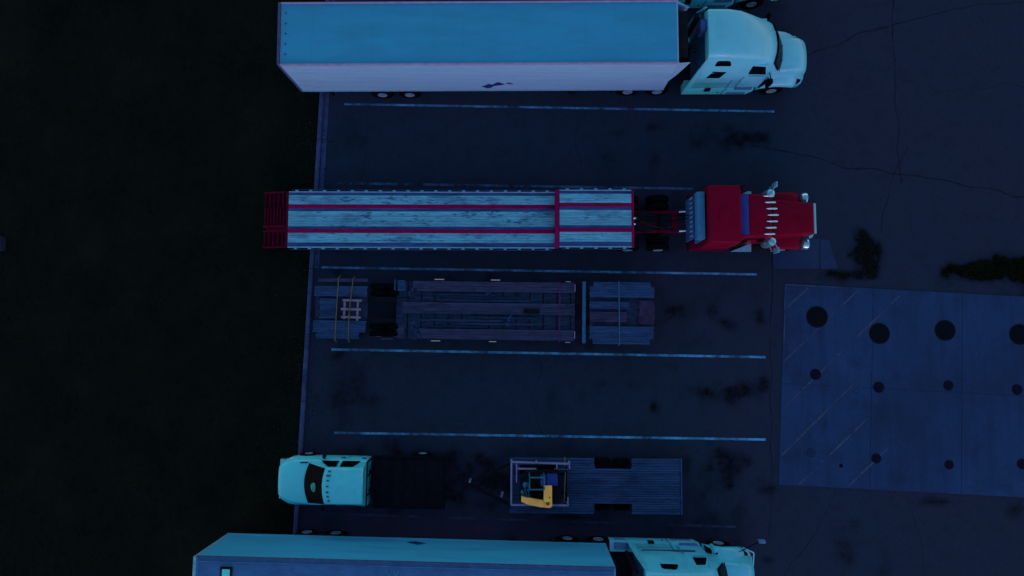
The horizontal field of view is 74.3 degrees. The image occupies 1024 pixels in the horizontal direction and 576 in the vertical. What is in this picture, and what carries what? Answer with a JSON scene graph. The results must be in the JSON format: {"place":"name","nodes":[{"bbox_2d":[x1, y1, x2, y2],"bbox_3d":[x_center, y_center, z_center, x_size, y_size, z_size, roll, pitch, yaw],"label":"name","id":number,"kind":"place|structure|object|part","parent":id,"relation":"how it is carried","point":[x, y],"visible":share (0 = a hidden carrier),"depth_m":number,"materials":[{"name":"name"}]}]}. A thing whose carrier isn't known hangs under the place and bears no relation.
{"place":"outdoors","nodes":[
{"label":"outdoors","id":0,"kind":"place"},
{"bbox_2d":[0,0,324,575],"bbox_3d":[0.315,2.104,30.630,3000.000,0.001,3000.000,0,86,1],"label":"ground","id":1,"kind":"structure","parent":0,"point":[140,362],"depth_m":30.96,"materials":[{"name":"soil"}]},
{"bbox_2d":[0,236,5,250],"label":"ground box","id":2,"kind":"object","parent":1,"relation":"on","point":[2,243],"visible":1,"depth_m":30.97,"materials":[{"name":"grey concrete"}]},
{"bbox_2d":[293,0,329,534],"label":"kerb","id":3,"kind":"structure","parent":1,"relation":"on","point":[309,308],"depth_m":30.64,"materials":[{"name":"concrete"}]},
{"bbox_2d":[298,0,1023,575],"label":"parking lot","id":4,"kind":"structure","parent":1,"relation":"on","point":[924,234],"depth_m":30.70,"materials":[{"name":"grey asphalt"}]},
{"bbox_2d":[226,78,377,525],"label":"leaf litter","id":5,"kind":"object","parent":4,"relation":"on","point":[303,317],"visible":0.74,"depth_m":30.64,"materials":[{"name":"brown plant"}]},
{"bbox_2d":[314,0,334,267],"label":"gutter","id":6,"kind":"object","parent":4,"relation":"on","point":[323,150],"visible":0.38,"depth_m":31.27,"materials":[{"name":"concrete"}]},
{"bbox_2d":[278,452,445,510],"bbox_3d":[-6.536,8.378,29.217,7.280,2.040,2.344,1,86,1],"label":"pickup truck","id":7,"kind":"object","parent":4,"relation":"on","point":[416,480],"visible":1,"depth_m":29.15,"materials":[{"name":"white paint"}]},
{"bbox_3d":[-7.783,7.452,28.712,0.750,0.487,0.161,1,86,1],"label":"side window","id":8,"kind":"part","parent":7,"relation":"part of","materials":[{"name":"black glass"}]},
{"bbox_3d":[-6.868,7.466,28.702,0.760,0.487,0.161,1,86,1],"label":"side window","id":9,"kind":"part","parent":7,"relation":"part of","materials":[{"name":"black glass"}]},
{"bbox_2d":[192,529,615,575],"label":"box trailer","id":10,"kind":"object","parent":4,"relation":"on","point":[308,552],"visible":1,"depth_m":26.55,"materials":[{"name":"metal"}]},
{"bbox_2d":[262,188,636,250],"bbox_3d":[-2.875,-3.012,30.178,16.600,1.589,2.702,0,86,1],"label":"flatbed trailer","id":11,"kind":"object","parent":4,"relation":"on","point":[351,220],"visible":1,"depth_m":29.96,"materials":[{"name":"weathered wood planks"},{"name":"red painted steel"},{"name":"black rubber"}]},
{"bbox_2d":[277,0,689,98],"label":"box trailer","id":12,"kind":"object","parent":4,"relation":"on","point":[407,49],"visible":1,"depth_m":27.44,"materials":[{"name":"metal"}]},
{"bbox_2d":[312,278,654,344],"bbox_3d":[-1.236,1.028,30.136,15.029,1.105,2.771,1,86,1],"label":"lowbed trailer","id":13,"kind":"object","parent":4,"relation":"on","point":[472,310],"visible":1,"depth_m":29.80,"materials":[{"name":"metal"}]},
{"bbox_2d":[334,275,340,341],"bbox_3d":[-7.691,0.903,29.791,0.061,0.346,2.973,2,86,1],"label":"tie down strap","id":14,"kind":"object","parent":13,"relation":"attached to","point":[336,310],"visible":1,"depth_m":29.63,"materials":[{"name":"fabric"}]},
{"bbox_2d":[341,299,361,320],"bbox_3d":[-7.047,0.960,29.647,0.900,0.090,0.925,1,86,1],"label":"pallet frame","id":15,"kind":"object","parent":13,"relation":"on","point":[357,309],"visible":1,"depth_m":29.63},
{"bbox_2d":[348,277,354,341],"bbox_3d":[-7.091,0.930,29.766,0.077,0.380,2.919,4,86,1],"label":"tie down strap","id":16,"kind":"object","parent":13,"relation":"attached to","point":[349,308],"visible":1,"depth_m":29.59,"materials":[{"name":"fabric"}]},
{"bbox_2d":[558,282,559,342],"bbox_3d":[2.091,1.063,29.823,0.075,0.260,2.733,0,86,1],"label":"tie down strap","id":17,"kind":"object","parent":13,"relation":"attached to","point":[559,312],"visible":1,"depth_m":29.69,"materials":[{"name":"grey fabric"}]},
{"bbox_2d":[618,281,619,345],"bbox_3d":[4.684,1.101,29.610,0.045,0.226,2.867,0,86,1],"label":"tie down strap","id":18,"kind":"object","parent":13,"relation":"attached to","point":[619,311],"visible":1,"depth_m":29.51,"materials":[{"name":"grey fabric"}]},
{"bbox_2d":[334,182,693,189],"bbox_3d":[0.084,-4.693,31.065,16.545,0.001,0.118,1,86,1],"label":"parking line","id":19,"kind":"object","parent":4,"relation":"on","point":[501,185],"visible":0.93,"depth_m":31.07,"materials":[{"name":"white paint"}]},
{"bbox_2d":[322,266,756,274],"bbox_3d":[1.204,-0.783,30.785,19.825,0.001,0.106,1,86,1],"label":"parking line","id":20,"kind":"object","parent":4,"relation":"on","point":[512,270],"visible":1,"depth_m":30.79,"materials":[{"name":"white paint"}]},
{"bbox_2d":[331,348,765,357],"bbox_3d":[1.614,2.948,30.525,19.605,0.001,0.112,1,86,1],"label":"parking line","id":21,"kind":"object","parent":4,"relation":"on","point":[555,353],"visible":1,"depth_m":30.52,"materials":[{"name":"white paint"}]},
{"bbox_2d":[334,432,765,440],"bbox_3d":[1.664,6.635,30.271,19.303,0.001,0.114,1,86,1],"label":"parking line","id":22,"kind":"object","parent":4,"relation":"on","point":[563,436],"visible":1,"depth_m":30.27,"materials":[{"name":"white paint"}]},
{"bbox_2d":[344,103,773,112],"bbox_3d":[2.149,-8.345,31.295,19.916,0.001,0.109,1,86,1],"label":"parking line","id":23,"kind":"object","parent":4,"relation":"on","point":[605,108],"visible":1,"depth_m":31.29,"materials":[{"name":"white paint"}]},
{"bbox_2d":[461,457,681,514],"bbox_3d":[2.577,8.575,29.456,9.560,1.350,2.380,0,86,1],"label":"equipment trailer","id":24,"kind":"object","parent":4,"relation":"on","point":[647,486],"visible":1,"depth_m":29.26,"materials":[{"name":"metal"}]},
{"bbox_2d":[520,465,566,507],"bbox_3d":[1.336,8.345,28.363,2.020,1.764,1.495,0,86,1],"label":"mini excavator","id":25,"kind":"object","parent":24,"relation":"on","point":[540,485],"visible":0.98,"depth_m":28.33,"materials":[{"name":"yellow metal"}]},
{"bbox_2d":[563,457,565,510],"bbox_3d":[2.258,8.460,29.051,0.068,0.427,2.306,2,86,1],"label":"tie down strap","id":26,"kind":"object","parent":24,"relation":"on","point":[564,486],"visible":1,"depth_m":28.86,"materials":[{"name":"black fabric"}]},
{"bbox_2d":[550,535,765,575],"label":"semi tractor","id":27,"kind":"object","parent":4,"relation":"on","point":[668,557],"visible":0.74,"depth_m":28.09,"materials":[{"name":"white paint"}]},
{"bbox_3d":[6.196,10.944,26.545,0.700,0.320,0.108,1,86,1],"label":"sleeper window","id":28,"kind":"part","parent":27,"relation":"part of","materials":[{"name":"black glass"}]},
{"bbox_3d":[7.544,11.112,27.938,1.030,1.970,0.387,1,86,1],"label":"door","id":29,"kind":"part","parent":27,"relation":"part of","materials":[{"name":"white paint"}]},
{"bbox_2d":[360,0,1023,574],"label":"asphalt crack","id":30,"kind":"object","parent":4,"relation":"on","point":[844,168],"visible":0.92,"depth_m":30.96,"materials":[{"name":"black asphalt"}]},
{"bbox_2d":[610,7,806,95],"bbox_3d":[8.784,-10.282,29.369,8.740,3.980,3.120,0,86,1],"label":"semi tractor","id":31,"kind":"object","parent":4,"relation":"on","point":[731,51],"visible":0.59,"depth_m":28.54,"materials":[{"name":"white paint"}]},
{"bbox_3d":[8.688,-9.073,28.756,0.680,0.640,0.057,0,86,1],"label":"sleeper window","id":32,"kind":"part","parent":31,"relation":"part of","materials":[{"name":"black glass"}]},
{"bbox_3d":[8.749,-9.269,27.906,0.660,0.320,0.108,0,86,1],"label":"sleeper window","id":33,"kind":"part","parent":31,"relation":"part of","materials":[{"name":"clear glass"}]},
{"bbox_3d":[10.474,-9.215,29.303,1.020,1.970,0.387,0,86,1],"label":"door","id":34,"kind":"part","parent":31,"relation":"part of","materials":[{"name":"white paint"}]},
{"bbox_2d":[616,181,816,253],"bbox_3d":[8.717,-2.972,29.258,9.200,3.202,3.040,0,86,1],"label":"semi tractor","id":35,"kind":"object","parent":4,"relation":"on","point":[732,218],"visible":0.86,"depth_m":28.83,"materials":[{"name":"red paint"}]},
{"bbox_3d":[10.287,-2.037,28.727,0.950,0.604,0.101,-1,86,1],"label":"window","id":36,"kind":"part","parent":35,"relation":"part of","materials":[{"name":"black glass"}]},
{"bbox_2d":[678,0,775,8],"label":"semi tractor","id":37,"kind":"object","parent":4,"relation":"on","point":[748,4],"visible":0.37,"depth_m":30.84,"materials":[{"name":"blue metal"}]},
{"bbox_2d":[773,238,836,268],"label":"concrete slab","id":38,"kind":"structure","parent":4,"relation":"on","point":[808,258],"depth_m":30.70,"materials":[{"name":"grey concrete"}]},
{"bbox_2d":[779,284,1023,496],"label":"concrete pad","id":39,"kind":"object","parent":4,"relation":"in","point":[913,429],"visible":1,"depth_m":30.22,"materials":[{"name":"grey concrete"}]},
{"bbox_2d":[807,449,815,456],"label":"manhole cover","id":40,"kind":"object","parent":39,"relation":"on","point":[811,452],"visible":1,"depth_m":30.08,"materials":[{"name":"metal"}]},
{"bbox_2d":[810,369,820,379],"bbox_3d":[13.613,3.876,30.317,0.505,0.025,0.505,0,86,1],"label":"manhole cover","id":41,"kind":"object","parent":39,"relation":"on","point":[815,374],"visible":1,"depth_m":30.31,"materials":[{"name":"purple metal"}]},
{"bbox_2d":[806,306,827,327],"bbox_3d":[13.763,1.302,30.492,0.990,0.025,0.990,0,86,1],"label":"manhole cover","id":42,"kind":"object","parent":39,"relation":"on","point":[816,316],"visible":1,"depth_m":30.48,"materials":[{"name":"black metal"}]},
{"bbox_2d":[780,284,899,486],"bbox_3d":[14.712,4.395,30.271,5.208,0.001,8.921,3,86,1],"label":"yellow hatching","id":43,"kind":"object","parent":39,"relation":"on","point":[827,409],"visible":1,"depth_m":30.32,"materials":[{"name":"paint"}]},
{"bbox_2d":[871,453,880,463],"bbox_3d":[16.193,7.576,30.037,0.444,0.025,0.444,0,86,1],"label":"manhole cover","id":44,"kind":"object","parent":39,"relation":"on","point":[876,458],"visible":1,"depth_m":30.03,"materials":[{"name":"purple metal"}]},
{"bbox_2d":[873,382,883,392],"bbox_3d":[16.413,4.443,30.250,0.505,0.025,0.505,0,86,1],"label":"manhole cover","id":45,"kind":"object","parent":39,"relation":"on","point":[878,387],"visible":1,"depth_m":30.24,"materials":[{"name":"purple metal"}]},
{"bbox_2d":[869,323,889,343],"bbox_3d":[16.533,2.049,30.413,0.949,0.025,0.949,0,86,1],"label":"manhole cover","id":46,"kind":"object","parent":39,"relation":"on","point":[879,333],"visible":1,"depth_m":30.40,"materials":[{"name":"black metal"}]},
{"bbox_2d":[934,320,955,340],"bbox_3d":[19.473,1.907,30.392,0.949,0.025,0.949,0,86,1],"label":"manhole cover","id":47,"kind":"object","parent":39,"relation":"on","point":[944,330],"visible":1,"depth_m":30.38,"materials":[{"name":"black metal"}]},
{"bbox_2d":[943,380,953,390],"bbox_3d":[19.513,4.361,30.223,0.465,0.025,0.465,0,86,1],"label":"manhole cover","id":48,"kind":"object","parent":39,"relation":"on","point":[948,385],"visible":1,"depth_m":30.21,"materials":[{"name":"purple metal"}]},
{"bbox_2d":[944,460,953,469],"bbox_3d":[19.393,7.843,29.985,0.424,0.025,0.424,0,86,1],"label":"manhole cover","id":49,"kind":"object","parent":39,"relation":"on","point":[948,464],"visible":1,"depth_m":29.98,"materials":[{"name":"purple metal"}]},
{"bbox_2d":[1009,324,1023,344],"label":"manhole cover","id":50,"kind":"object","parent":39,"relation":"on","point":[1016,333],"visible":1,"depth_m":30.34,"materials":[{"name":"black metal"}]},
{"bbox_2d":[1012,384,1022,394],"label":"manhole cover","id":51,"kind":"object","parent":39,"relation":"on","point":[1017,389],"visible":1,"depth_m":30.17,"materials":[{"name":"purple metal"}]},
{"bbox_2d":[1017,459,1023,468],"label":"manhole cover","id":52,"kind":"object","parent":39,"relation":"on","point":[1020,463],"visible":1,"depth_m":29.95,"materials":[{"name":"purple metal"}]},
{"bbox_2d":[828,230,1023,282],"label":"ground cover","id":53,"kind":"object","parent":4,"relation":"on","point":[1012,263],"visible":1,"depth_m":30.56,"materials":[{"name":"black plant"}]}
]}

